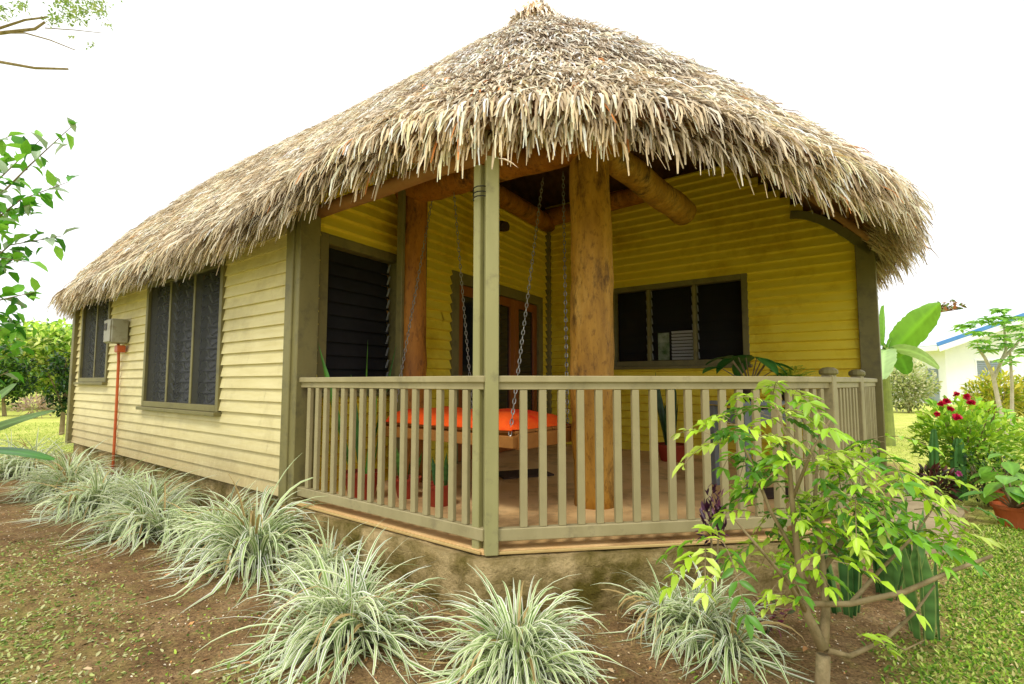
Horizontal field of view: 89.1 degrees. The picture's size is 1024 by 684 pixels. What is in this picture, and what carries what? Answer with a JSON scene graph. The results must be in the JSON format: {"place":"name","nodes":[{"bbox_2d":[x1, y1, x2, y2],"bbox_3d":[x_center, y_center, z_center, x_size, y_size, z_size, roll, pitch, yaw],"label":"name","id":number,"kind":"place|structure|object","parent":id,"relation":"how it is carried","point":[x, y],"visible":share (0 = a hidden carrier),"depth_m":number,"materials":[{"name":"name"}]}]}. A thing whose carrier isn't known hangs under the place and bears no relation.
{"place":"outdoors","nodes":[
{"label":"outdoors","id":0,"kind":"place"},
{"bbox_2d":[0,390,1023,683],"bbox_3d":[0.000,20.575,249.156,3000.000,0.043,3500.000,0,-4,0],"label":"ground","id":1,"kind":"structure","parent":0,"point":[862,670],"depth_m":2.99,"materials":[{"name":"soil"}]},
{"bbox_2d":[0,353,41,415],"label":"dark tree","id":2,"kind":"object","parent":1,"relation":"on","point":[21,389],"visible":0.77,"depth_m":21.33,"materials":[{"name":"green plant"}]},
{"bbox_2d":[0,383,54,481],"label":"palm","id":3,"kind":"object","parent":1,"relation":"on","point":[5,424],"visible":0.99,"depth_m":5.86,"materials":[{"name":"green plant"}]},
{"bbox_2d":[7,392,58,417],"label":"pinkish bush","id":4,"kind":"object","parent":1,"relation":"on","point":[26,403],"visible":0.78,"depth_m":19.98,"materials":[{"name":"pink plant"}]},
{"bbox_2d":[0,316,72,408],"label":"leafy tree","id":5,"kind":"object","parent":1,"relation":"on","point":[45,341],"visible":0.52,"depth_m":26.16,"materials":[{"name":"green plant"}]},
{"bbox_2d":[0,117,78,400],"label":"broadleaf tree","id":6,"kind":"object","parent":1,"relation":"on","point":[8,331],"visible":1,"depth_m":4.06,"materials":[{"name":"green plant"}]},
{"bbox_2d":[0,428,91,482],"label":"strap leaf clump","id":7,"kind":"object","parent":1,"relation":"on","point":[7,470],"visible":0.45,"depth_m":7.58,"materials":[{"name":"green plant"}]},
{"bbox_2d":[38,350,69,434],"bbox_3d":[-11.921,1.404,13.980,1.122,2.369,1.148,0,-4,0],"label":"slim tree","id":8,"kind":"object","parent":1,"relation":"on","point":[62,372],"visible":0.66,"depth_m":13.79,"materials":[{"name":"green plant"}]},
{"bbox_2d":[0,438,121,495],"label":"strap leaf clump","id":9,"kind":"object","parent":1,"relation":"on","point":[72,463],"visible":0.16,"depth_m":6.97,"materials":[{"name":"green plant"}]},
{"bbox_2d":[0,0,122,69],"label":"tall tree","id":10,"kind":"object","parent":1,"relation":"on","point":[21,5],"visible":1,"depth_m":12.58,"materials":[{"name":"green plant"}]},
{"bbox_2d":[0,447,138,508],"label":"strap leaf clump","id":11,"kind":"object","parent":1,"relation":"on","point":[36,489],"visible":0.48,"depth_m":6.21,"materials":[{"name":"green plant"}]},
{"bbox_2d":[6,454,173,528],"bbox_3d":[-4.440,1.496,5.565,1.472,0.679,1.566,-3,-6,38],"label":"strap leaf clump","id":12,"kind":"object","parent":1,"relation":"on","point":[77,507],"visible":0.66,"depth_m":5.39,"materials":[{"name":"green plant"}]},
{"bbox_2d":[46,464,163,504],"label":"strap leaf clump","id":13,"kind":"object","parent":1,"relation":"on","point":[136,474],"visible":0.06,"depth_m":6.25,"materials":[{"name":"green plant"}]},
{"bbox_2d":[68,464,206,533],"bbox_3d":[-3.762,1.546,5.383,1.249,0.552,1.339,4,-6,-44],"label":"strap leaf clump","id":14,"kind":"object","parent":1,"relation":"on","point":[150,489],"visible":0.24,"depth_m":5.30,"materials":[{"name":"green plant"}]},
{"bbox_2d":[51,468,224,559],"bbox_3d":[-3.313,1.493,4.781,1.471,0.557,1.563,3,-6,-37],"label":"strap leaf clump","id":15,"kind":"object","parent":1,"relation":"on","point":[143,518],"visible":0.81,"depth_m":4.60,"materials":[{"name":"green plant"}]},
{"bbox_2d":[124,479,272,567],"bbox_3d":[-2.514,1.475,4.508,1.224,0.590,1.269,-1,-5,15],"label":"strap leaf clump","id":16,"kind":"object","parent":1,"relation":"on","point":[188,535],"visible":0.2,"depth_m":4.38,"materials":[{"name":"green plant"}]},
{"bbox_2d":[141,454,348,612],"bbox_3d":[-1.973,1.330,4.061,1.530,0.809,1.762,2,-5,-22],"label":"strap leaf clump","id":17,"kind":"object","parent":1,"relation":"on","point":[245,543],"visible":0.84,"depth_m":3.86,"materials":[{"name":"green plant"}]},
{"bbox_2d":[241,516,380,605],"bbox_3d":[-1.307,1.465,3.675,0.983,0.450,1.046,0,-4,-6],"label":"strap leaf clump","id":18,"kind":"object","parent":1,"relation":"on","point":[327,557],"visible":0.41,"depth_m":3.59,"materials":[{"name":"green plant"}]},
{"bbox_2d":[193,528,463,683],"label":"strap leaf clump","id":19,"kind":"object","parent":1,"relation":"on","point":[346,615],"visible":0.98,"depth_m":2.71,"materials":[{"name":"green plant"}]},
{"bbox_2d":[46,0,942,619],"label":"thatched house","id":20,"kind":"structure","parent":1,"relation":"on","point":[710,214],"depth_m":4.92,"materials":[{"name":"yellow plant"}]},
{"bbox_2d":[73,292,112,384],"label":"window","id":21,"kind":"structure","parent":20,"relation":"in","point":[94,356],"depth_m":8.47,"materials":[{"name":"black glass"}]},
{"bbox_2d":[103,318,128,478],"bbox_3d":[-5.659,0.871,7.349,0.308,2.390,0.228,-3,-6,38],"label":"meter box","id":22,"kind":"object","parent":20,"relation":"attached to","point":[115,331],"visible":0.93,"depth_m":7.39,"materials":[{"name":"grey metal"}]},
{"bbox_2d":[136,259,226,416],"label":"window","id":23,"kind":"structure","parent":20,"relation":"in","point":[183,345],"depth_m":6.22,"materials":[{"name":"black glass"}]},
{"bbox_2d":[317,231,396,396],"bbox_3d":[-1.648,-0.224,5.421,0.410,1.562,1.210,-3,-5,30],"label":"window","id":24,"kind":"structure","parent":20,"relation":"in","point":[353,316],"depth_m":5.37,"materials":[{"name":"black glass"}]},
{"bbox_2d":[318,344,396,499],"bbox_3d":[-1.392,0.690,4.715,0.720,1.429,0.384,2,-5,-21],"label":"snake plant","id":25,"kind":"object","parent":20,"relation":"on","point":[326,373],"visible":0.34,"depth_m":4.71,"materials":[{"name":"green plant"}]},
{"bbox_2d":[396,447,421,498],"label":"potted plant","id":26,"kind":"object","parent":20,"relation":"on","point":[408,477],"visible":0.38,"depth_m":4.71,"materials":[{"name":"green plant"}]},
{"bbox_2d":[430,452,447,506],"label":"potted plant","id":27,"kind":"object","parent":20,"relation":"on","point":[445,488],"visible":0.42,"depth_m":4.40,"materials":[{"name":"green plant"}]},
{"bbox_2d":[458,285,472,461],"bbox_3d":[-0.551,0.417,7.083,0.050,2.315,0.750,-3,-5,30],"label":"door","id":28,"kind":"structure","parent":20,"relation":"in","point":[468,292],"depth_m":6.98,"materials":[{"name":"brown glass"}]},
{"bbox_2d":[385,173,571,449],"bbox_3d":[-0.284,-0.401,4.964,1.660,2.601,1.118,-3,-6,38],"label":"swing bench","id":29,"kind":"object","parent":20,"relation":"hanging from","point":[509,439],"visible":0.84,"depth_m":4.57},
{"bbox_2d":[386,406,566,430],"bbox_3d":[-0.357,0.677,4.787,1.560,0.135,0.840,-3,-6,38],"label":"cushion","id":30,"kind":"object","parent":29,"relation":"on","point":[505,415],"visible":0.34,"depth_m":4.42,"materials":[{"name":"orange fabric"}]},
{"bbox_2d":[499,221,509,231],"bbox_3d":[-0.139,-1.722,7.655,0.214,0.170,0.195,0,-4,0],"label":"spotlight","id":31,"kind":"object","parent":20,"relation":"attached to","point":[504,226],"visible":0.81,"depth_m":7.58,"materials":[{"name":"black metal"}]},
{"bbox_2d":[499,296,513,452],"bbox_3d":[-0.172,0.468,7.738,0.050,2.315,0.752,-3,-5,30],"label":"door","id":32,"kind":"structure","parent":20,"relation":"in","point":[506,305],"depth_m":7.91,"materials":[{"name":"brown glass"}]},
{"bbox_2d":[514,300,536,411],"bbox_3d":[0.208,0.518,8.393,0.050,2.315,0.750,-3,-5,30],"label":"door","id":33,"kind":"structure","parent":20,"relation":"in","point":[528,366],"depth_m":8.48,"materials":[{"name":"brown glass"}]},
{"bbox_2d":[499,468,553,478],"bbox_3d":[0.120,1.481,5.854,0.600,0.020,0.400,2,-5,-21],"label":"doormat","id":34,"kind":"object","parent":20,"relation":"on","point":[511,474],"visible":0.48,"depth_m":5.77,"materials":[{"name":"black rubber"}]},
{"bbox_2d":[654,373,684,461],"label":"snake plant","id":35,"kind":"object","parent":20,"relation":"on","point":[680,450],"visible":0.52,"depth_m":6.89,"materials":[{"name":"green plant"}]},
{"bbox_2d":[613,273,752,369],"bbox_3d":[2.499,-0.247,7.857,2.130,1.302,0.410,-3,-6,37],"label":"window","id":36,"kind":"structure","parent":20,"relation":"in","point":[692,323],"depth_m":7.92,"materials":[{"name":"black glass"}]},
{"bbox_2d":[709,400,801,490],"bbox_3d":[2.550,1.025,5.287,1.000,0.848,0.480,2,-5,-21],"label":"side table","id":37,"kind":"object","parent":20,"relation":"on","point":[713,407],"visible":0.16,"depth_m":5.25,"materials":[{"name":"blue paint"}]},
{"bbox_2d":[702,355,793,400],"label":"potted plant","id":38,"kind":"object","parent":37,"relation":"on","point":[740,365],"visible":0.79,"depth_m":5.23,"materials":[{"name":"green plant"}]},
{"bbox_2d":[773,365,813,399],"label":"fern","id":39,"kind":"object","parent":37,"relation":"on","point":[788,374],"visible":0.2,"depth_m":5.37,"materials":[{"name":"green plant"}]},
{"bbox_2d":[750,487,804,498],"bbox_3d":[2.550,1.407,4.886,0.720,0.020,0.320,2,-5,-21],"label":"doormat","id":40,"kind":"object","parent":20,"relation":"on","point":[769,492],"visible":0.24,"depth_m":4.80,"materials":[{"name":"brown"}]},
{"bbox_2d":[0,422,1023,683],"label":"grass","id":41,"kind":"structure","parent":1,"relation":"on","point":[1004,534],"depth_m":3.07,"materials":[{"name":"green plant"}]},
{"bbox_2d":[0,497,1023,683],"bbox_3d":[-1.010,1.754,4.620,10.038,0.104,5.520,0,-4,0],"label":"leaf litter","id":42,"kind":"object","parent":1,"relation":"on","point":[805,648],"visible":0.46,"depth_m":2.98,"materials":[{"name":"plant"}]},
{"bbox_2d":[404,563,640,683],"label":"strap leaf clump","id":43,"kind":"object","parent":1,"relation":"on","point":[518,647],"visible":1,"depth_m":2.46,"materials":[{"name":"green plant"}]},
{"bbox_2d":[696,483,728,594],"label":"purple plant","id":44,"kind":"object","parent":1,"relation":"on","point":[706,506],"visible":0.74,"depth_m":3.14,"materials":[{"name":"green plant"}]},
{"bbox_2d":[593,552,836,683],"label":"strap leaf clump","id":45,"kind":"object","parent":1,"relation":"on","point":[695,626],"visible":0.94,"depth_m":2.74,"materials":[{"name":"green plant"}]},
{"bbox_2d":[656,379,1014,683],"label":"young tree","id":46,"kind":"object","parent":1,"relation":"on","point":[858,543],"visible":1,"depth_m":2.29,"materials":[{"name":"green plant"}]},
{"bbox_2d":[809,503,861,617],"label":"snake plant","id":47,"kind":"object","parent":1,"relation":"on","point":[851,578],"visible":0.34,"depth_m":3.15,"materials":[{"name":"green plant"}]},
{"bbox_2d":[861,497,909,601],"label":"snake plant","id":48,"kind":"object","parent":1,"relation":"on","point":[891,576],"visible":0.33,"depth_m":3.33,"materials":[{"name":"green plant"}]},
{"bbox_2d":[883,510,926,591],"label":"snake plant","id":49,"kind":"object","parent":1,"relation":"on","point":[916,553],"visible":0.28,"depth_m":3.45,"materials":[{"name":"green plant"}]},
{"bbox_2d":[879,302,940,445],"bbox_3d":[8.384,0.706,11.452,2.321,3.150,1.105,2,-5,-20],"label":"banana plant","id":50,"kind":"object","parent":1,"relation":"on","point":[910,332],"visible":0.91,"depth_m":11.50,"materials":[{"name":"green plant"}]},
{"bbox_2d":[896,480,927,498],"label":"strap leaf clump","id":51,"kind":"object","parent":1,"relation":"on","point":[906,491],"visible":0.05,"depth_m":6.14,"materials":[{"name":"green plant"}]},
{"bbox_2d":[890,360,942,412],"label":"round bush","id":52,"kind":"object","parent":1,"relation":"on","point":[915,385],"visible":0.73,"depth_m":23.34,"materials":[{"name":"green plant"}]},
{"bbox_2d":[902,548,939,645],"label":"snake plant","id":53,"kind":"object","parent":1,"relation":"on","point":[930,609],"visible":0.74,"depth_m":2.85,"materials":[{"name":"green plant"}]},
{"bbox_2d":[929,429,939,491],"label":"cactus","id":54,"kind":"object","parent":1,"relation":"on","point":[934,453],"visible":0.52,"depth_m":6.34,"materials":[{"name":"green plant"}]},
{"bbox_2d":[915,460,971,503],"bbox_3d":[4.894,1.639,5.989,0.589,0.575,0.486,0,-4,0],"label":"croton","id":55,"kind":"object","parent":1,"relation":"on","point":[935,470],"visible":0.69,"depth_m":5.97,"materials":[{"name":"purple plant"}]},
{"bbox_2d":[881,299,1023,404],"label":"white house","id":56,"kind":"structure","parent":1,"relation":"on","point":[954,357],"depth_m":33.06,"materials":[{"name":"paint"}]},
{"bbox_2d":[925,369,939,402],"bbox_3d":[27.460,2.865,33.980,0.060,2.200,1.000,0,-4,0],"label":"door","id":57,"kind":"structure","parent":56,"relation":"in","point":[936,370],"depth_m":33.68,"materials":[{"name":"grey"}]},
{"bbox_2d":[974,360,1002,380],"bbox_3d":[30.200,1.782,32.930,1.700,1.320,0.100,0,-4,0],"label":"window","id":58,"kind":"structure","parent":56,"relation":"in","point":[980,365],"depth_m":32.94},
{"bbox_2d":[950,438,967,500],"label":"cactus","id":59,"kind":"object","parent":1,"relation":"on","point":[956,455],"visible":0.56,"depth_m":6.22,"materials":[{"name":"green plant"}]},
{"bbox_2d":[907,389,1023,490],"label":"flowering bush","id":60,"kind":"object","parent":1,"relation":"on","point":[972,433],"visible":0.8,"depth_m":6.38,"materials":[{"name":"green plant"}]},
{"bbox_2d":[948,308,1023,434],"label":"frangipani tree","id":61,"kind":"object","parent":1,"relation":"on","point":[1004,318],"visible":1,"depth_m":13.13,"materials":[{"name":"green plant"}]},
{"bbox_2d":[954,450,1023,506],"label":"pink flower plant","id":62,"kind":"object","parent":1,"relation":"on","point":[975,479],"visible":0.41,"depth_m":5.88,"materials":[{"name":"green plant"}]},
{"bbox_2d":[958,472,1023,529],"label":"potted plant","id":63,"kind":"object","parent":1,"relation":"on","point":[1011,510],"visible":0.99,"depth_m":5.02,"materials":[{"name":"green plant"}]},
{"bbox_2d":[959,367,1023,424],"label":"yellow bush","id":64,"kind":"object","parent":1,"relation":"on","point":[986,390],"visible":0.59,"depth_m":16.42,"materials":[{"name":"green plant"}]},
{"bbox_2d":[970,453,1023,503],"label":"potted plant","id":65,"kind":"object","parent":1,"relation":"on","point":[1012,468],"visible":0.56,"depth_m":5.60,"materials":[{"name":"green plant"}]},
{"bbox_2d":[1007,374,1023,416],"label":"yellow bush","id":66,"kind":"object","parent":1,"relation":"on","point":[1019,377],"visible":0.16,"depth_m":17.19,"materials":[{"name":"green plant"}]},
{"bbox_2d":[0,0,1023,331],"label":"sky","id":67,"kind":"structure","parent":0,"point":[166,100],"materials":[{"name":"white"}]},
{"bbox_2d":[743,595,794,635],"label":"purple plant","id":68,"kind":"object","parent":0,"point":[791,611],"visible":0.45,"depth_m":2.88,"materials":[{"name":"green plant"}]},
{"bbox_2d":[891,493,964,554],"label":"path","id":69,"kind":"structure","parent":0,"point":[929,521],"depth_m":4.97,"materials":[{"name":"beige stone"}]},
{"bbox_2d":[937,299,966,311],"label":"leafy tree","id":70,"kind":"object","parent":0,"point":[944,307],"visible":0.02,"depth_m":49.64,"materials":[{"name":"brown plant"}]},
{"bbox_2d":[993,416,1023,467],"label":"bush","id":71,"kind":"object","parent":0,"point":[1016,440],"visible":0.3,"depth_m":7.32,"materials":[{"name":"green plant"}]}
]}

